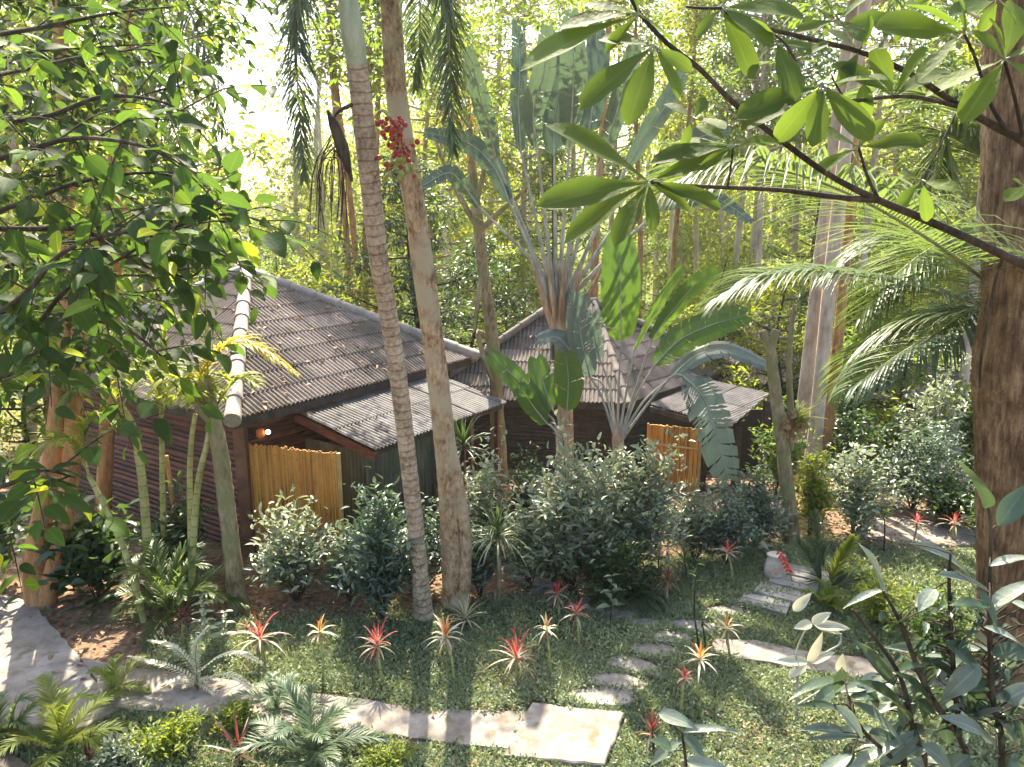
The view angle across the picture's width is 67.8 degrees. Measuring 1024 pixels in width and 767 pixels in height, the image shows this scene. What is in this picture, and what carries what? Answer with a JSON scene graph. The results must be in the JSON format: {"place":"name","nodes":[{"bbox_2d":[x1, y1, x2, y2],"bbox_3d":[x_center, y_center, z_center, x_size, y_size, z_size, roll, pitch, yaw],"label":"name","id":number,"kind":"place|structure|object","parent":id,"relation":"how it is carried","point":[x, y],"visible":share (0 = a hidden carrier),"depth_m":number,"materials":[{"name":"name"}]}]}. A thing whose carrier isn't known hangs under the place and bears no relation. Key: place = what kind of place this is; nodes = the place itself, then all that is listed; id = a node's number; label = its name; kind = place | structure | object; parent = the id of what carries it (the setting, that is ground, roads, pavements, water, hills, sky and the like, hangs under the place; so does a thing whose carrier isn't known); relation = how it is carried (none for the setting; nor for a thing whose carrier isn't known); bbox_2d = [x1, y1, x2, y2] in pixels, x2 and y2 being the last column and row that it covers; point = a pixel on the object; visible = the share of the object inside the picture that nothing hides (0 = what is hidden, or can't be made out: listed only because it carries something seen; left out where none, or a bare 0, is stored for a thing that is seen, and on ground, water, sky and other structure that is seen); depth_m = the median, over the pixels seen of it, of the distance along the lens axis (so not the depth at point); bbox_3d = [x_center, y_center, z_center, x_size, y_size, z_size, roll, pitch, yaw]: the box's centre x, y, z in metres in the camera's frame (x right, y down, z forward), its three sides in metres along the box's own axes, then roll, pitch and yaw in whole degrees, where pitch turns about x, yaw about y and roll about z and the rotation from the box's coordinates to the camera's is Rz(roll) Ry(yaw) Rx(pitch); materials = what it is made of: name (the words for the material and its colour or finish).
{"place":"outdoors","nodes":[
{"label":"outdoors","id":0,"kind":"place"},
{"bbox_2d":[0,594,116,749],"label":"concrete path","id":1,"kind":"structure","parent":0,"point":[39,636],"depth_m":8.64,"materials":[{"name":"concrete"}]},
{"bbox_2d":[81,658,526,750],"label":"concrete path","id":2,"kind":"structure","parent":0,"point":[486,727],"depth_m":7.79,"materials":[{"name":"concrete"}]},
{"bbox_2d":[86,653,151,706],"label":"young palm","id":3,"kind":"object","parent":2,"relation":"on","point":[115,676],"visible":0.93,"depth_m":8.12,"materials":[{"name":"green plant"}]},
{"bbox_2d":[0,0,980,215],"label":"sky","id":4,"kind":"structure","parent":0,"point":[240,76],"materials":[{"name":"white"}]},
{"bbox_2d":[0,216,1020,766],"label":"ground","id":5,"kind":"structure","parent":0,"point":[92,634],"depth_m":10.01,"materials":[{"name":"soil"}]},
{"bbox_2d":[0,277,52,474],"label":"forest tree","id":6,"kind":"object","parent":5,"relation":"on","point":[23,427],"visible":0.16,"depth_m":14.22,"materials":[{"name":"green plant"}]},
{"bbox_2d":[0,0,126,460],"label":"forest tree","id":7,"kind":"object","parent":5,"relation":"on","point":[16,166],"visible":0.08,"depth_m":17.47,"materials":[{"name":"green plant"}]},
{"bbox_2d":[0,672,143,766],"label":"young palm","id":8,"kind":"object","parent":5,"relation":"on","point":[55,714],"visible":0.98,"depth_m":7.23,"materials":[{"name":"green plant"}]},
{"bbox_2d":[25,399,147,622],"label":"areca palm","id":9,"kind":"object","parent":5,"relation":"on","point":[83,424],"visible":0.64,"depth_m":9.15,"materials":[{"name":"plant"}]},
{"bbox_2d":[15,486,160,612],"bbox_3d":[-5.525,2.090,10.038,1.622,1.735,1.448,-11,16,-40],"label":"bush","id":10,"kind":"object","parent":5,"relation":"on","point":[93,559],"visible":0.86,"depth_m":9.81,"materials":[{"name":"green plant"}]},
{"bbox_2d":[79,722,153,766],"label":"bush","id":11,"kind":"object","parent":5,"relation":"on","point":[114,753],"visible":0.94,"depth_m":6.94,"materials":[{"name":"green plant"}]},
{"bbox_2d":[52,326,192,593],"bbox_3d":[-4.780,1.135,9.832,1.849,3.730,1.397,0,12,0],"label":"areca palm","id":12,"kind":"object","parent":5,"relation":"on","point":[144,503],"visible":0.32,"depth_m":9.79,"materials":[{"name":"plant"}]},
{"bbox_2d":[20,0,235,517],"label":"tree","id":13,"kind":"object","parent":5,"relation":"on","point":[104,478],"visible":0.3,"depth_m":9.21,"materials":[{"name":"green plant"}]},
{"bbox_2d":[18,0,246,302],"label":"forest tree","id":14,"kind":"object","parent":5,"relation":"on","point":[136,153],"visible":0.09,"depth_m":18.80,"materials":[{"name":"green plant"}]},
{"bbox_2d":[0,0,280,447],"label":"leaved tree","id":15,"kind":"object","parent":5,"relation":"on","point":[90,109],"visible":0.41,"depth_m":6.42,"materials":[{"name":"green plant"}]},
{"bbox_2d":[0,0,287,609],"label":"twin tree","id":16,"kind":"object","parent":5,"relation":"on","point":[42,596],"visible":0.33,"depth_m":9.38,"materials":[{"name":"green plant"}]},
{"bbox_2d":[17,0,288,304],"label":"forest tree","id":17,"kind":"object","parent":5,"relation":"on","point":[254,153],"visible":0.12,"depth_m":19.56,"materials":[{"name":"green plant"}]},
{"bbox_2d":[117,703,208,765],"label":"bush","id":18,"kind":"object","parent":5,"relation":"on","point":[168,739],"visible":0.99,"depth_m":7.12,"materials":[{"name":"green plant"}]},
{"bbox_2d":[108,313,230,563],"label":"areca palm","id":19,"kind":"object","parent":5,"relation":"on","point":[162,485],"visible":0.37,"depth_m":10.27,"materials":[{"name":"plant"}]},
{"bbox_2d":[0,0,346,611],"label":"spreading tree","id":20,"kind":"object","parent":5,"relation":"on","point":[183,185],"visible":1,"depth_m":3.65,"materials":[{"name":"green plant"}]},
{"bbox_2d":[98,537,252,657],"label":"young palm","id":21,"kind":"object","parent":5,"relation":"on","point":[165,579],"visible":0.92,"depth_m":9.61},
{"bbox_2d":[134,470,217,580],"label":"bush","id":22,"kind":"object","parent":5,"relation":"on","point":[176,529],"visible":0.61,"depth_m":10.59,"materials":[{"name":"green plant"}]},
{"bbox_2d":[127,625,262,695],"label":"fern","id":23,"kind":"object","parent":5,"relation":"on","point":[198,683],"visible":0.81,"depth_m":8.13,"materials":[{"name":"green plant"}]},
{"bbox_2d":[155,366,249,613],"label":"mossy tree","id":24,"kind":"object","parent":5,"relation":"on","point":[234,577],"visible":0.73,"depth_m":9.54,"materials":[{"name":"green plant"}]},
{"bbox_2d":[144,304,267,607],"bbox_3d":[-3.671,1.032,9.492,1.317,4.065,1.013,0,12,0],"label":"areca palm","id":25,"kind":"object","parent":5,"relation":"on","point":[196,501],"visible":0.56,"depth_m":9.49,"materials":[{"name":"plant"}]},
{"bbox_2d":[185,331,299,599],"bbox_3d":[-3.402,1.191,9.643,1.840,3.687,0.656,2,13,11],"label":"areca palm","id":26,"kind":"object","parent":5,"relation":"on","point":[270,356],"visible":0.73,"depth_m":9.38,"materials":[{"name":"plant"}]},
{"bbox_2d":[12,263,506,557],"bbox_3d":[-4.353,0.082,14.205,7.971,4.601,5.940,8,15,32],"label":"cabin","id":27,"kind":"object","parent":5,"relation":"on","point":[352,421],"visible":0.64,"depth_m":12.30,"materials":[{"name":"brown wood"}]},
{"bbox_2d":[243,483,342,601],"bbox_3d":[-2.766,2.125,9.902,1.307,1.572,1.365,0,12,0],"label":"bush","id":28,"kind":"object","parent":5,"relation":"on","point":[293,559],"visible":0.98,"depth_m":9.78,"materials":[{"name":"green plant"}]},
{"bbox_2d":[251,142,335,283],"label":"forest tree","id":29,"kind":"object","parent":5,"relation":"on","point":[294,198],"visible":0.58,"depth_m":42.72,"materials":[{"name":"green plant"}]},
{"bbox_2d":[248,443,344,569],"bbox_3d":[-3.115,1.802,11.044,1.712,1.933,0.093,6,14,26],"label":"bamboo fence","id":30,"kind":"object","parent":5,"relation":"on","point":[308,473],"visible":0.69,"depth_m":10.90,"materials":[{"name":"wood"}]},
{"bbox_2d":[230,675,388,766],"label":"young palm","id":31,"kind":"object","parent":5,"relation":"on","point":[308,733],"visible":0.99,"depth_m":7.11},
{"bbox_2d":[279,0,364,296],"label":"forest tree","id":32,"kind":"object","parent":5,"relation":"on","point":[330,56],"visible":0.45,"depth_m":20.92,"materials":[{"name":"green plant"}]},
{"bbox_2d":[329,0,412,308],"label":"forest tree","id":33,"kind":"object","parent":5,"relation":"on","point":[375,88],"visible":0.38,"depth_m":20.25,"materials":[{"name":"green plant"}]},
{"bbox_2d":[258,0,484,625],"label":"leaning palm","id":34,"kind":"object","parent":5,"relation":"on","point":[360,105],"visible":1,"depth_m":6.91,"materials":[{"name":"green plant"}]},
{"bbox_2d":[326,466,438,620],"bbox_3d":[-1.641,2.005,9.461,1.330,1.976,1.269,-4,13,-16],"label":"bush","id":35,"kind":"object","parent":5,"relation":"on","point":[380,563],"visible":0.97,"depth_m":9.29,"materials":[{"name":"green plant"}]},
{"bbox_2d":[321,145,506,376],"bbox_3d":[-2.301,-1.621,17.641,4.018,7.537,4.330,-12,17,-42],"label":"forest tree","id":36,"kind":"object","parent":5,"relation":"on","point":[359,267],"visible":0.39,"depth_m":17.33,"materials":[{"name":"green plant"}]},
{"bbox_2d":[380,0,471,611],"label":"garden tree","id":37,"kind":"object","parent":5,"relation":"on","point":[455,537],"visible":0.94,"depth_m":8.83,"materials":[{"name":"brown plant"}]},
{"bbox_2d":[347,9,514,294],"bbox_3d":[-2.681,-5.673,25.671,5.805,13.308,5.162,2,13,10],"label":"forest tree","id":38,"kind":"object","parent":5,"relation":"on","point":[425,144],"visible":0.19,"depth_m":25.05,"materials":[{"name":"green plant"}]},
{"bbox_2d":[409,231,535,349],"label":"forest tree","id":39,"kind":"object","parent":5,"relation":"on","point":[497,303],"visible":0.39,"depth_m":19.23,"materials":[{"name":"green plant"}]},
{"bbox_2d":[303,0,662,483],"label":"garden tree","id":40,"kind":"object","parent":5,"relation":"on","point":[489,335],"visible":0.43,"depth_m":14.14,"materials":[{"name":"green plant"}]},
{"bbox_2d":[462,425,507,541],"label":"bush","id":41,"kind":"object","parent":5,"relation":"on","point":[483,499],"visible":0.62,"depth_m":10.86,"materials":[{"name":"green plant"}]},
{"bbox_2d":[469,517,505,597],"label":"bush","id":42,"kind":"object","parent":5,"relation":"on","point":[481,575],"visible":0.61,"depth_m":10.04,"materials":[{"name":"green plant"}]},
{"bbox_2d":[1,39,976,321],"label":"trunks","id":43,"kind":"object","parent":5,"relation":"on","point":[337,223],"visible":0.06,"depth_m":49.09,"materials":[{"name":"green plant"}]},
{"bbox_2d":[0,29,978,308],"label":"woods","id":44,"kind":"object","parent":5,"relation":"on","point":[662,233],"visible":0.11,"depth_m":49.68,"materials":[{"name":"green plant"}]},
{"bbox_2d":[422,0,560,345],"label":"forest tree","id":45,"kind":"object","parent":5,"relation":"on","point":[490,206],"visible":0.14,"depth_m":29.01,"materials":[{"name":"green plant"}]},
{"bbox_2d":[0,464,983,766],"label":"fallen leaves","id":46,"kind":"object","parent":5,"relation":"on","point":[222,586],"visible":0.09,"depth_m":10.21,"materials":[{"name":"brown plant"}]},
{"bbox_2d":[456,242,542,345],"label":"forest tree","id":47,"kind":"object","parent":5,"relation":"on","point":[521,269],"visible":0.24,"depth_m":22.64,"materials":[{"name":"green plant"}]},
{"bbox_2d":[463,499,536,605],"bbox_3d":[-0.192,2.214,9.896,1.040,1.531,1.036,0,12,0],"label":"dracaena","id":48,"kind":"object","parent":5,"relation":"on","point":[497,533],"visible":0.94,"depth_m":9.83,"materials":[{"name":"green plant"}]},
{"bbox_2d":[442,0,594,318],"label":"forest tree","id":49,"kind":"object","parent":5,"relation":"on","point":[522,206],"visible":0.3,"depth_m":24.90,"materials":[{"name":"green plant"}]},
{"bbox_2d":[494,483,564,594],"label":"bush","id":50,"kind":"object","parent":5,"relation":"on","point":[529,573],"visible":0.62,"depth_m":10.15,"materials":[{"name":"green plant"}]},
{"bbox_2d":[485,348,582,500],"bbox_3d":[0.330,0.948,12.268,1.510,3.095,0.500,-3,13,-15],"label":"banana plant","id":51,"kind":"object","parent":5,"relation":"on","point":[539,395],"visible":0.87,"depth_m":12.05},
{"bbox_2d":[495,138,617,324],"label":"forest tree","id":52,"kind":"object","parent":5,"relation":"on","point":[546,168],"visible":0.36,"depth_m":23.73,"materials":[{"name":"green plant"}]},
{"bbox_2d":[504,702,624,766],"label":"concrete slab","id":53,"kind":"structure","parent":5,"relation":"on","point":[575,737],"depth_m":7.41,"materials":[{"name":"concrete"}]},
{"bbox_2d":[506,409,642,594],"bbox_3d":[0.767,1.568,9.880,1.592,2.632,1.773,7,14,29],"label":"bush","id":54,"kind":"object","parent":5,"relation":"on","point":[569,527],"visible":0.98,"depth_m":9.78,"materials":[{"name":"green plant"}]},
{"bbox_2d":[421,7,754,489],"bbox_3d":[1.290,-1.628,12.308,5.474,8.204,1.216,0,12,0],"label":"travellers palm","id":55,"kind":"object","parent":5,"relation":"on","point":[572,73],"visible":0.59,"depth_m":12.07,"materials":[{"name":"plant"}]},
{"bbox_2d":[556,527,665,612],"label":"bush","id":56,"kind":"object","parent":5,"relation":"on","point":[624,563],"visible":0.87,"depth_m":9.74,"materials":[{"name":"green plant"}]},
{"bbox_2d":[451,297,772,491],"bbox_3d":[2.385,0.267,17.959,7.282,4.421,6.267,5,14,23],"label":"cabin","id":57,"kind":"object","parent":5,"relation":"on","point":[519,347],"visible":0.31,"depth_m":16.83,"materials":[{"name":"brown wood"}]},
{"bbox_2d":[555,0,681,232],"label":"forest tree","id":58,"kind":"object","parent":5,"relation":"on","point":[614,173],"visible":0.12,"depth_m":29.59,"materials":[{"name":"green plant"}]},
{"bbox_2d":[604,0,672,317],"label":"forest tree","id":59,"kind":"object","parent":5,"relation":"on","point":[638,178],"visible":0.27,"depth_m":25.59,"materials":[{"name":"green plant"}]},
{"bbox_2d":[584,428,695,566],"bbox_3d":[1.788,1.679,10.419,1.450,2.233,1.488,-9,16,-36],"label":"bush","id":60,"kind":"object","parent":5,"relation":"on","point":[646,509],"visible":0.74,"depth_m":10.22,"materials":[{"name":"green plant"}]},
{"bbox_2d":[535,232,766,512],"bbox_3d":[2.116,0.064,12.103,3.722,4.873,0.758,5,13,21],"label":"banana plant","id":61,"kind":"object","parent":5,"relation":"on","point":[620,288],"visible":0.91,"depth_m":11.84,"materials":[{"name":"plant"}]},
{"bbox_2d":[646,423,701,492],"bbox_3d":[3.073,1.505,14.590,1.052,1.437,0.107,5,14,22],"label":"bamboo fence","id":62,"kind":"object","parent":5,"relation":"on","point":[663,438],"visible":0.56,"depth_m":14.51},
{"bbox_2d":[649,708,740,766],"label":"ground plant","id":63,"kind":"object","parent":5,"relation":"on","point":[667,748],"visible":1,"depth_m":4.78,"materials":[{"name":"green plant"}]},
{"bbox_2d":[660,0,730,330],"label":"forest tree","id":64,"kind":"object","parent":5,"relation":"on","point":[690,29],"visible":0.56,"depth_m":26.72,"materials":[{"name":"green plant"}]},
{"bbox_2d":[664,481,727,562],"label":"bush","id":65,"kind":"object","parent":5,"relation":"on","point":[697,513],"visible":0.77,"depth_m":10.98,"materials":[{"name":"green plant"}]},
{"bbox_2d":[641,0,751,312],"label":"forest tree","id":66,"kind":"object","parent":5,"relation":"on","point":[695,211],"visible":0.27,"depth_m":31.53,"materials":[{"name":"green plant"}]},
{"bbox_2d":[675,236,767,343],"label":"forest tree","id":67,"kind":"object","parent":5,"relation":"on","point":[728,260],"visible":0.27,"depth_m":26.42,"materials":[{"name":"green plant"}]},
{"bbox_2d":[711,458,796,546],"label":"bush","id":68,"kind":"object","parent":5,"relation":"on","point":[756,495],"visible":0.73,"depth_m":11.33,"materials":[{"name":"green plant"}]},
{"bbox_2d":[685,0,828,323],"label":"forest tree","id":69,"kind":"object","parent":5,"relation":"on","point":[763,69],"visible":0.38,"depth_m":23.00,"materials":[{"name":"green plant"}]},
{"bbox_2d":[687,0,837,336],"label":"forest tree","id":70,"kind":"object","parent":5,"relation":"on","point":[751,132],"visible":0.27,"depth_m":24.45,"materials":[{"name":"green plant"}]},
{"bbox_2d":[694,0,839,324],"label":"forest tree","id":71,"kind":"object","parent":5,"relation":"on","point":[753,242],"visible":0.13,"depth_m":25.65,"materials":[{"name":"green plant"}]},
{"bbox_2d":[520,0,1023,269],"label":"broadleaf tree","id":72,"kind":"object","parent":5,"relation":"on","point":[604,200],"visible":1,"depth_m":2.25,"materials":[{"name":"green plant"}]},
{"bbox_2d":[758,304,799,545],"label":"pruned tree","id":73,"kind":"object","parent":5,"relation":"on","point":[784,447],"visible":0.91,"depth_m":11.50,"materials":[{"name":"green plant"}]},
{"bbox_2d":[705,252,860,444],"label":"forest tree","id":74,"kind":"object","parent":5,"relation":"on","point":[767,296],"visible":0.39,"depth_m":18.48,"materials":[{"name":"green plant"}]},
{"bbox_2d":[745,393,823,499],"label":"bush","id":75,"kind":"object","parent":5,"relation":"on","point":[772,461],"visible":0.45,"depth_m":13.32,"materials":[{"name":"green plant"}]},
{"bbox_2d":[775,593,849,720],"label":"leafy sapling","id":76,"kind":"object","parent":5,"relation":"on","point":[820,621],"visible":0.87,"depth_m":7.52,"materials":[{"name":"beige plant"}]},
{"bbox_2d":[793,443,837,535],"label":"bush","id":77,"kind":"object","parent":5,"relation":"on","point":[812,485],"visible":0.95,"depth_m":11.86,"materials":[{"name":"green plant"}]},
{"bbox_2d":[762,139,878,334],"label":"forest tree","id":78,"kind":"object","parent":5,"relation":"on","point":[775,248],"visible":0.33,"depth_m":28.53,"materials":[{"name":"green plant"}]},
{"bbox_2d":[624,145,1023,291],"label":"coconut palm","id":79,"kind":"object","parent":5,"relation":"on","point":[774,162],"visible":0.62,"depth_m":5.86,"materials":[{"name":"green plant"}]},
{"bbox_2d":[779,0,889,490],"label":"forest tree","id":80,"kind":"object","parent":5,"relation":"on","point":[809,353],"visible":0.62,"depth_m":13.89,"materials":[{"name":"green plant"}]},
{"bbox_2d":[793,508,876,591],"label":"young palm","id":81,"kind":"object","parent":5,"relation":"on","point":[845,548],"visible":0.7,"depth_m":10.25,"materials":[{"name":"green plant"}]},
{"bbox_2d":[799,0,871,496],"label":"forest tree","id":82,"kind":"object","parent":5,"relation":"on","point":[824,337],"visible":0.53,"depth_m":13.62,"materials":[{"name":"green plant"}]},
{"bbox_2d":[821,46,865,491],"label":"forest tree","id":83,"kind":"object","parent":5,"relation":"on","point":[829,421],"visible":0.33,"depth_m":13.91,"materials":[{"name":"plant"}]},
{"bbox_2d":[695,75,994,408],"bbox_3d":[4.229,0.031,8.477,2.544,6.503,5.400,11,17,41],"label":"coconut palm","id":84,"kind":"object","parent":5,"relation":"on","point":[966,135],"visible":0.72,"depth_m":7.92,"materials":[{"name":"green plant"}]},
{"bbox_2d":[821,390,897,489],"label":"bush","id":85,"kind":"object","parent":5,"relation":"on","point":[840,445],"visible":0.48,"depth_m":14.05,"materials":[{"name":"green plant"}]},
{"bbox_2d":[818,428,909,538],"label":"bush","id":86,"kind":"object","parent":5,"relation":"on","point":[856,500],"visible":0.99,"depth_m":11.83,"materials":[{"name":"green plant"}]},
{"bbox_2d":[838,554,921,630],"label":"bush","id":87,"kind":"object","parent":5,"relation":"on","point":[876,603],"visible":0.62,"depth_m":9.30,"materials":[{"name":"green plant"}]},
{"bbox_2d":[800,0,974,330],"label":"forest tree","id":88,"kind":"object","parent":5,"relation":"on","point":[877,114],"visible":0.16,"depth_m":22.05,"materials":[{"name":"green plant"}]},
{"bbox_2d":[830,281,969,462],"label":"forest tree","id":89,"kind":"object","parent":5,"relation":"on","point":[911,378],"visible":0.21,"depth_m":16.38,"materials":[{"name":"green plant"}]},
{"bbox_2d":[786,459,1023,766],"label":"leafy sapling","id":90,"kind":"object","parent":5,"relation":"on","point":[902,742],"visible":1,"depth_m":3.36,"materials":[{"name":"green plant"}]},
{"bbox_2d":[848,150,978,357],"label":"forest tree","id":91,"kind":"object","parent":5,"relation":"on","point":[949,198],"visible":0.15,"depth_m":24.12,"materials":[{"name":"green plant"}]},
{"bbox_2d":[857,0,979,369],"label":"forest tree","id":92,"kind":"object","parent":5,"relation":"on","point":[893,173],"visible":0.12,"depth_m":28.86,"materials":[{"name":"green plant"}]},
{"bbox_2d":[868,405,974,509],"bbox_3d":[7.116,1.288,13.246,1.792,1.871,1.553,-4,13,-19],"label":"bush","id":93,"kind":"object","parent":5,"relation":"on","point":[922,459],"visible":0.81,"depth_m":13.10,"materials":[{"name":"green plant"}]},
{"bbox_2d":[883,569,975,660],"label":"bush","id":94,"kind":"object","parent":5,"relation":"on","point":[917,620],"visible":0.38,"depth_m":8.49,"materials":[{"name":"green plant"}]},
{"bbox_2d":[891,351,971,469],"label":"bush","id":95,"kind":"object","parent":5,"relation":"on","point":[942,399],"visible":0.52,"depth_m":14.31,"materials":[{"name":"green plant"}]},
{"bbox_2d":[881,22,981,365],"bbox_3d":[15.231,-5.490,25.734,5.434,12.935,6.110,2,13,11],"label":"forest tree","id":96,"kind":"object","parent":5,"relation":"on","point":[969,59],"visible":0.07,"depth_m":25.29,"materials":[{"name":"green plant"}]},
{"bbox_2d":[883,0,982,454],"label":"forest tree","id":97,"kind":"object","parent":5,"relation":"on","point":[952,67],"visible":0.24,"depth_m":18.77,"materials":[{"name":"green plant"}]},
{"bbox_2d":[911,442,974,531],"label":"bush","id":98,"kind":"object","parent":5,"relation":"on","point":[943,502],"visible":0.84,"depth_m":12.38,"materials":[{"name":"green plant"}]},
{"bbox_2d":[970,0,1023,728],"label":"tree","id":99,"kind":"object","parent":5,"relation":"on","point":[997,380],"visible":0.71,"depth_m":6.99,"materials":[{"name":"brown plant"}]},
{"bbox_2d":[3,530,1023,766],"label":"grass","id":100,"kind":"structure","parent":0,"point":[740,684],"depth_m":8.56,"materials":[{"name":"plant"}]},
{"bbox_2d":[695,481,765,564],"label":"bush","id":101,"kind":"object","parent":100,"relation":"on","point":[733,519],"visible":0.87,"depth_m":10.87,"materials":[{"name":"green plant"}]},
{"bbox_2d":[712,638,948,689],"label":"concrete path","id":102,"kind":"structure","parent":0,"point":[757,651],"depth_m":8.75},
{"bbox_2d":[855,517,975,547],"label":"concrete path","id":103,"kind":"structure","parent":0,"point":[938,533],"depth_m":12.16,"materials":[{"name":"concrete"}]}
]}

